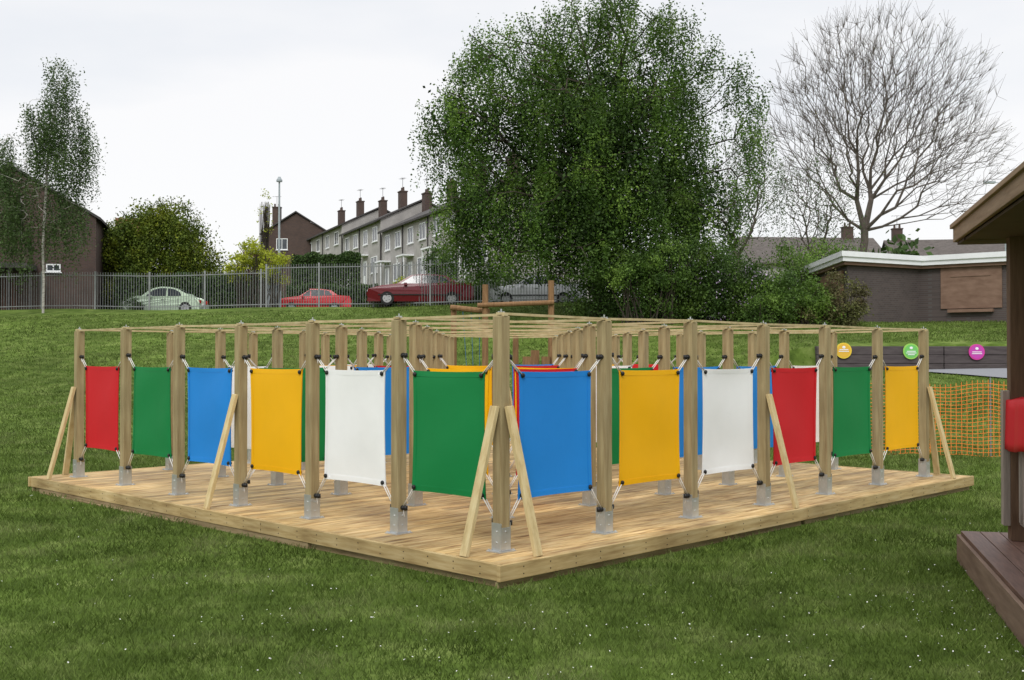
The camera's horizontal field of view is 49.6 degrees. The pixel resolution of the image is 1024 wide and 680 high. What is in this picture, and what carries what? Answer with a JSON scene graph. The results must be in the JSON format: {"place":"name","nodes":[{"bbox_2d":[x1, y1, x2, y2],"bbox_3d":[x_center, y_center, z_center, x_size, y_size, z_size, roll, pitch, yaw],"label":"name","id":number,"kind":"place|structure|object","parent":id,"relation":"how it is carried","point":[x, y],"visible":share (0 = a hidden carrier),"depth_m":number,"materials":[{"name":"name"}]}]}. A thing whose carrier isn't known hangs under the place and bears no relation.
{"place":"outdoors","nodes":[
{"label":"outdoors","id":0,"kind":"place"},
{"bbox_2d":[233,247,271,275],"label":"tree","id":1,"kind":"object","parent":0,"point":[249,267],"visible":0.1,"depth_m":71.87,"materials":[{"name":"green plant"}]},
{"bbox_2d":[0,291,1023,679],"bbox_3d":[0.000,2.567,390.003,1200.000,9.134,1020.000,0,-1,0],"label":"ground","id":2,"kind":"structure","parent":0,"point":[800,355],"depth_m":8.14,"materials":[{"name":"green plant"}]},
{"bbox_2d":[0,56,107,312],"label":"silver birch tree","id":3,"kind":"object","parent":2,"relation":"on","point":[47,143],"visible":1,"depth_m":51.84,"materials":[{"name":"green plant"}]},
{"bbox_2d":[0,170,111,309],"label":"walls","id":4,"kind":"structure","parent":2,"relation":"on","point":[94,263],"depth_m":61.16,"materials":[{"name":"brown brick"}]},
{"bbox_2d":[45,264,61,272],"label":"windows","id":5,"kind":"structure","parent":4,"relation":"attached to","point":[50,269],"depth_m":60.98,"materials":[{"name":"white glass"}]},
{"bbox_2d":[0,164,108,228],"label":"roof","id":6,"kind":"structure","parent":4,"relation":"on","point":[102,221],"depth_m":61.42,"materials":[{"name":"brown tile"}]},
{"bbox_2d":[0,218,147,309],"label":"canopy","id":7,"kind":"object","parent":2,"relation":"on","point":[8,295],"visible":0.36,"depth_m":59.72,"materials":[{"name":"plant"}]},
{"bbox_2d":[117,294,140,309],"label":"garden shrub","id":8,"kind":"object","parent":2,"relation":"on","point":[134,304],"visible":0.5,"depth_m":59.72,"materials":[{"name":"green plant"}]},
{"bbox_2d":[100,195,232,309],"bbox_3d":[-20.945,-4.989,65.924,9.702,7.306,6.603,0,-1,0],"label":"bush","id":9,"kind":"object","parent":2,"relation":"on","point":[148,244],"visible":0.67,"depth_m":64.62,"materials":[{"name":"green plant"}]},
{"bbox_2d":[112,271,259,309],"bbox_3d":[-18.298,-2.626,63.349,8.808,2.684,1.408,0,-1,0],"label":"hedge","id":10,"kind":"object","parent":2,"relation":"on","point":[211,284],"visible":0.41,"depth_m":62.86,"materials":[{"name":"green plant"}]},
{"bbox_2d":[222,236,293,307],"bbox_3d":[-13.231,-3.390,57.789,3.640,4.079,2.873,0,-1,22],"label":"yellow tree","id":11,"kind":"object","parent":2,"relation":"on","point":[256,262],"visible":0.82,"depth_m":57.51,"materials":[{"name":"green plant"}]},
{"bbox_2d":[254,188,273,306],"bbox_3d":[-13.562,-4.868,61.063,1.019,6.994,0.995,0,-1,-28],"label":"sapling tree","id":12,"kind":"object","parent":2,"relation":"on","point":[264,227],"visible":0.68,"depth_m":61.05,"materials":[{"name":"green plant"}]},
{"bbox_2d":[267,177,281,306],"bbox_3d":[-12.370,-4.943,57.925,0.760,7.160,0.402,0,-1,0],"label":"street lamp","id":13,"kind":"object","parent":2,"relation":"on","point":[279,180],"visible":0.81,"depth_m":57.83,"materials":[{"name":"grey metal"}]},
{"bbox_2d":[268,214,324,297],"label":"walls","id":14,"kind":"structure","parent":2,"relation":"on","point":[297,230],"depth_m":118.17,"materials":[{"name":"brown brick"}]},
{"bbox_2d":[276,238,287,249],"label":"windows","id":15,"kind":"structure","parent":14,"relation":"attached to","point":[283,243],"depth_m":118.13,"materials":[{"name":"white glass"}]},
{"bbox_2d":[261,211,325,235],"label":"roof","id":16,"kind":"structure","parent":14,"relation":"on","point":[290,215],"depth_m":117.95,"materials":[{"name":"brown tile"}]},
{"bbox_2d":[272,196,281,224],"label":"chimneys","id":17,"kind":"object","parent":16,"relation":"on","point":[275,214],"visible":0.76,"depth_m":121.91,"materials":[{"name":"brown brick"}]},
{"bbox_2d":[0,257,617,309],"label":"steel railing fence","id":18,"kind":"object","parent":2,"relation":"on","point":[258,304],"visible":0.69,"depth_m":52.69,"materials":[{"name":"grey metal"}]},
{"bbox_2d":[290,250,361,287],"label":"hedge","id":19,"kind":"object","parent":2,"relation":"on","point":[314,258],"visible":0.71,"depth_m":86.65,"materials":[{"name":"green plant"}]},
{"bbox_2d":[285,282,378,306],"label":"hedge","id":20,"kind":"object","parent":2,"relation":"on","point":[336,291],"visible":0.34,"depth_m":70.26,"materials":[{"name":"green plant"}]},
{"bbox_2d":[311,210,387,276],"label":"walls","id":21,"kind":"structure","parent":2,"relation":"on","point":[346,227],"depth_m":106.99,"materials":[{"name":"paint"}]},
{"bbox_2d":[306,225,338,270],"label":"windows","id":22,"kind":"structure","parent":21,"relation":"attached to","point":[336,238],"depth_m":110.91,"materials":[{"name":"glass"}]},
{"bbox_2d":[310,207,389,237],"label":"roof","id":23,"kind":"structure","parent":21,"relation":"on","point":[373,210],"depth_m":106.49,"materials":[{"name":"tile"}]},
{"bbox_2d":[337,189,364,224],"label":"chimneys","id":24,"kind":"object","parent":23,"relation":"on","point":[359,209],"visible":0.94,"depth_m":113.55,"materials":[{"name":"brick"}]},
{"bbox_2d":[367,301,396,306],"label":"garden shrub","id":25,"kind":"object","parent":2,"relation":"on","point":[383,305],"visible":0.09,"depth_m":69.88,"materials":[{"name":"green plant"}]},
{"bbox_2d":[343,202,432,285],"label":"walls","id":26,"kind":"structure","parent":2,"relation":"on","point":[370,249],"depth_m":94.94,"materials":[{"name":"paint"}]},
{"bbox_2d":[336,220,377,283],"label":"windows","id":27,"kind":"structure","parent":26,"relation":"attached to","point":[365,238],"depth_m":97.66,"materials":[{"name":"glass"}]},
{"bbox_2d":[340,199,435,234],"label":"roof","id":28,"kind":"structure","parent":26,"relation":"on","point":[397,210],"depth_m":94.58,"materials":[{"name":"tile"}]},
{"bbox_2d":[378,178,407,217],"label":"chimneys","id":29,"kind":"object","parent":28,"relation":"on","point":[402,202],"visible":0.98,"depth_m":99.87,"materials":[{"name":"brick"}]},
{"bbox_2d":[393,276,409,306],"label":"yellow shrub","id":30,"kind":"object","parent":2,"relation":"on","point":[395,282],"visible":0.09,"depth_m":63.91,"materials":[{"name":"green plant"}]},
{"bbox_2d":[396,303,432,305],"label":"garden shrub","id":31,"kind":"object","parent":2,"relation":"on","point":[411,304],"visible":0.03,"depth_m":65.74,"materials":[{"name":"green plant"}]},
{"bbox_2d":[366,274,473,305],"bbox_3d":[-4.207,-2.275,50.937,4.838,1.420,1.960,0,-1,-4],"label":"burgundy car","id":32,"kind":"object","parent":2,"relation":"on","point":[409,289],"visible":0.9,"depth_m":50.13,"materials":[{"name":"paint"}]},
{"bbox_2d":[420,243,460,305],"bbox_3d":[-4.130,-3.627,64.030,2.475,4.242,2.706,0,-1,0],"label":"conifer tree","id":33,"kind":"object","parent":2,"relation":"on","point":[430,257],"visible":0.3,"depth_m":63.66,"materials":[{"name":"green plant"}]},
{"bbox_2d":[456,267,505,303],"bbox_3d":[-1.277,-2.441,52.135,3.053,2.128,2.825,0,-1,0],"label":"garden shrub","id":34,"kind":"object","parent":2,"relation":"on","point":[475,291],"visible":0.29,"depth_m":51.48,"materials":[{"name":"green plant"}]},
{"bbox_2d":[382,175,591,297],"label":"walls","id":35,"kind":"structure","parent":2,"relation":"on","point":[413,248],"depth_m":84.53,"materials":[{"name":"paint"}]},
{"bbox_2d":[375,195,487,284],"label":"windows","id":36,"kind":"structure","parent":35,"relation":"attached to","point":[422,231],"depth_m":85.22,"materials":[{"name":"glass"}]},
{"bbox_2d":[379,170,560,231],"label":"roof","id":37,"kind":"structure","parent":35,"relation":"on","point":[419,215],"depth_m":87.53,"materials":[{"name":"tile"}]},
{"bbox_2d":[421,145,519,211],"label":"chimneys","id":38,"kind":"object","parent":37,"relation":"on","point":[426,202],"visible":0.27,"depth_m":92.86,"materials":[{"name":"brick"}]},
{"bbox_2d":[28,309,973,588],"bbox_3d":[-0.131,0.835,13.373,8.086,1.998,8.082,-1,-1,45],"label":"playground maze","id":39,"kind":"object","parent":2,"relation":"on","point":[430,459],"visible":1,"depth_m":10.56,"materials":[{"name":"brown wood"}]},
{"bbox_2d":[450,280,553,404],"bbox_3d":[0.101,0.055,28.197,2.572,3.273,4.534,0,-1,-19],"label":"climbing frame","id":40,"kind":"object","parent":2,"relation":"on","point":[482,308],"visible":0.45,"depth_m":29.01,"materials":[{"name":"brown wood"}]},
{"bbox_2d":[485,266,524,285],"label":"garden shrub","id":41,"kind":"object","parent":2,"relation":"on","point":[508,278],"visible":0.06,"depth_m":59.56,"materials":[{"name":"green plant"}]},
{"bbox_2d":[16,497,1023,677],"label":"daisies","id":42,"kind":"object","parent":2,"relation":"on","point":[648,624],"visible":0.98,"depth_m":6.47,"materials":[{"name":"white plant"}]},
{"bbox_2d":[407,0,782,308],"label":"birch tree","id":43,"kind":"object","parent":2,"relation":"on","point":[605,209],"visible":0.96,"depth_m":43.23,"materials":[{"name":"green plant"}]},
{"bbox_2d":[556,229,732,321],"bbox_3d":[5.021,-2.479,42.270,6.720,3.784,4.732,0,-1,0],"label":"shrub","id":44,"kind":"object","parent":2,"relation":"on","point":[679,309],"visible":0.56,"depth_m":41.52,"materials":[{"name":"green plant"}]},
{"bbox_2d":[605,239,846,326],"bbox_3d":[7.869,-2.035,40.641,8.950,3.360,3.438,0,-1,0],"label":"shrub","id":45,"kind":"object","parent":2,"relation":"on","point":[782,305],"visible":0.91,"depth_m":40.39,"materials":[{"name":"green plant"}]},
{"bbox_2d":[676,239,779,324],"bbox_3d":[8.219,-1.995,41.986,4.952,3.943,3.950,0,-1,0],"label":"lilac shrub","id":46,"kind":"object","parent":2,"relation":"on","point":[726,304],"visible":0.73,"depth_m":41.16,"materials":[{"name":"green plant"}]},
{"bbox_2d":[696,117,793,275],"bbox_3d":[11.251,-6.051,55.169,5.435,10.274,4.716,0,-1,0],"label":"slender tree","id":47,"kind":"object","parent":2,"relation":"on","point":[756,201],"visible":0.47,"depth_m":54.82,"materials":[{"name":"green plant"}]},
{"bbox_2d":[729,242,795,280],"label":"walls","id":48,"kind":"structure","parent":2,"relation":"on","point":[774,267],"depth_m":93.27,"materials":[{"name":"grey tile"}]},
{"bbox_2d":[734,237,882,262],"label":"roof","id":49,"kind":"structure","parent":48,"relation":"on","point":[873,243],"depth_m":96.12,"materials":[{"name":"grey tile"}]},
{"bbox_2d":[841,213,853,238],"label":"chimneys","id":50,"kind":"object","parent":49,"relation":"on","point":[843,233],"visible":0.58,"depth_m":97.69,"materials":[{"name":"brown brick"}]},
{"bbox_2d":[756,231,869,296],"bbox_3d":[13.687,-2.839,50.807,7.924,4.206,4.401,1,-1,-44],"label":"shrub","id":51,"kind":"object","parent":2,"relation":"on","point":[799,259],"visible":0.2,"depth_m":49.33,"materials":[{"name":"green plant"}]},
{"bbox_2d":[766,144,867,268],"bbox_3d":[15.507,-5.420,56.060,4.991,8.881,4.644,0,-1,0],"label":"slender tree","id":52,"kind":"object","parent":2,"relation":"on","point":[826,227],"visible":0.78,"depth_m":55.88,"materials":[{"name":"grey plant"}]},
{"bbox_2d":[778,267,877,326],"bbox_3d":[11.401,-1.557,40.479,3.764,2.240,2.154,0,-1,-11],"label":"brown shrub","id":53,"kind":"object","parent":2,"relation":"on","point":[850,311],"visible":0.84,"depth_m":40.20,"materials":[{"name":"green plant"}]},
{"bbox_2d":[754,0,1018,251],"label":"bare tree","id":54,"kind":"object","parent":2,"relation":"on","point":[868,224],"visible":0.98,"depth_m":59.59,"materials":[{"name":"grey plant"}]},
{"bbox_2d":[871,228,934,255],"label":"distant trees","id":55,"kind":"object","parent":2,"relation":"on","point":[903,249],"visible":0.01,"depth_m":73.93,"materials":[{"name":"green plant"}]},
{"bbox_2d":[801,251,1006,322],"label":"brick pavilion","id":56,"kind":"structure","parent":2,"relation":"on","point":[969,287],"depth_m":43.58,"materials":[{"name":"brown brick"}]},
{"bbox_2d":[815,346,1006,369],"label":"retaining wall","id":57,"kind":"structure","parent":2,"relation":"on","point":[949,357],"depth_m":32.98,"materials":[{"name":"grey wood"}]},
{"bbox_2d":[837,343,851,358],"bbox_3d":[9.850,0.316,32.934,0.470,0.470,0.049,0,-1,0],"label":"round sign","id":58,"kind":"object","parent":57,"relation":"attached to","point":[844,350],"visible":0.94,"depth_m":32.92,"materials":[{"name":"yellow paint"}]},
{"bbox_2d":[903,343,917,358],"bbox_3d":[11.850,0.336,32.934,0.470,0.470,0.049,0,-1,0],"label":"round sign","id":59,"kind":"object","parent":57,"relation":"attached to","point":[910,350],"visible":0.95,"depth_m":32.92,"materials":[{"name":"green paint"}]},
{"bbox_2d":[969,344,984,359],"bbox_3d":[13.800,0.356,32.934,0.470,0.470,0.049,0,-1,0],"label":"round sign","id":60,"kind":"object","parent":57,"relation":"attached to","point":[976,351],"visible":1,"depth_m":32.92,"materials":[{"name":"pink paint"}]},
{"bbox_2d":[870,378,1006,456],"bbox_3d":[9.601,1.265,17.498,8.067,1.376,0.269,0,-1,6],"label":"orange safety netting","id":61,"kind":"object","parent":2,"relation":"on","point":[972,422],"visible":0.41,"depth_m":17.68,"materials":[{"name":"plastic"}]},
{"bbox_2d":[950,161,1023,646],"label":"timber shelter","id":62,"kind":"object","parent":2,"relation":"on","point":[994,215],"visible":1,"depth_m":8.06,"materials":[{"name":"brown wood"}]},
{"bbox_2d":[984,181,1005,250],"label":"street lamp","id":63,"kind":"object","parent":2,"relation":"on","point":[992,182],"visible":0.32,"depth_m":70.04,"materials":[{"name":"grey metal"}]},
{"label":"walls","id":64,"kind":"object","parent":2,"relation":"on","visible":0},
{"bbox_2d":[882,239,1004,255],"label":"roof","id":65,"kind":"structure","parent":64,"relation":"on","point":[945,246],"depth_m":98.81,"materials":[{"name":"grey tile"}]},
{"bbox_2d":[890,215,902,241],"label":"chimneys","id":66,"kind":"object","parent":65,"relation":"on","point":[895,231],"visible":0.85,"depth_m":100.69,"materials":[{"name":"brown brick"}]},
{"bbox_2d":[0,0,1023,301],"label":"sky","id":67,"kind":"structure","parent":0,"point":[210,103],"materials":[{"name":"white"}]},
{"bbox_2d":[929,368,1006,377],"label":"path","id":68,"kind":"structure","parent":0,"point":[996,372],"depth_m":28.83,"materials":[{"name":"concrete"}]},
{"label":"road","id":69,"kind":"structure","parent":0,"visible":0},
{"bbox_2d":[124,287,208,309],"bbox_3d":[-18.907,-2.134,60.636,4.185,1.510,1.960,0,-1,0],"label":"green car","id":70,"kind":"object","parent":69,"relation":"on","point":[166,300],"visible":0.52,"depth_m":59.83,"materials":[{"name":"paint"}]},
{"bbox_2d":[281,289,350,306],"bbox_3d":[-11.707,-2.283,65.538,4.388,1.420,1.960,0,-1,-8],"label":"red car","id":71,"kind":"object","parent":69,"relation":"on","point":[314,298],"visible":0.53,"depth_m":64.80,"materials":[{"name":"paint"}]},
{"bbox_2d":[490,275,584,302],"bbox_3d":[1.143,-2.305,52.238,4.588,1.420,1.960,0,-1,4],"label":"white car","id":72,"kind":"object","parent":69,"relation":"on","point":[519,290],"visible":0.52,"depth_m":51.44,"materials":[{"name":"paint"}]}
]}

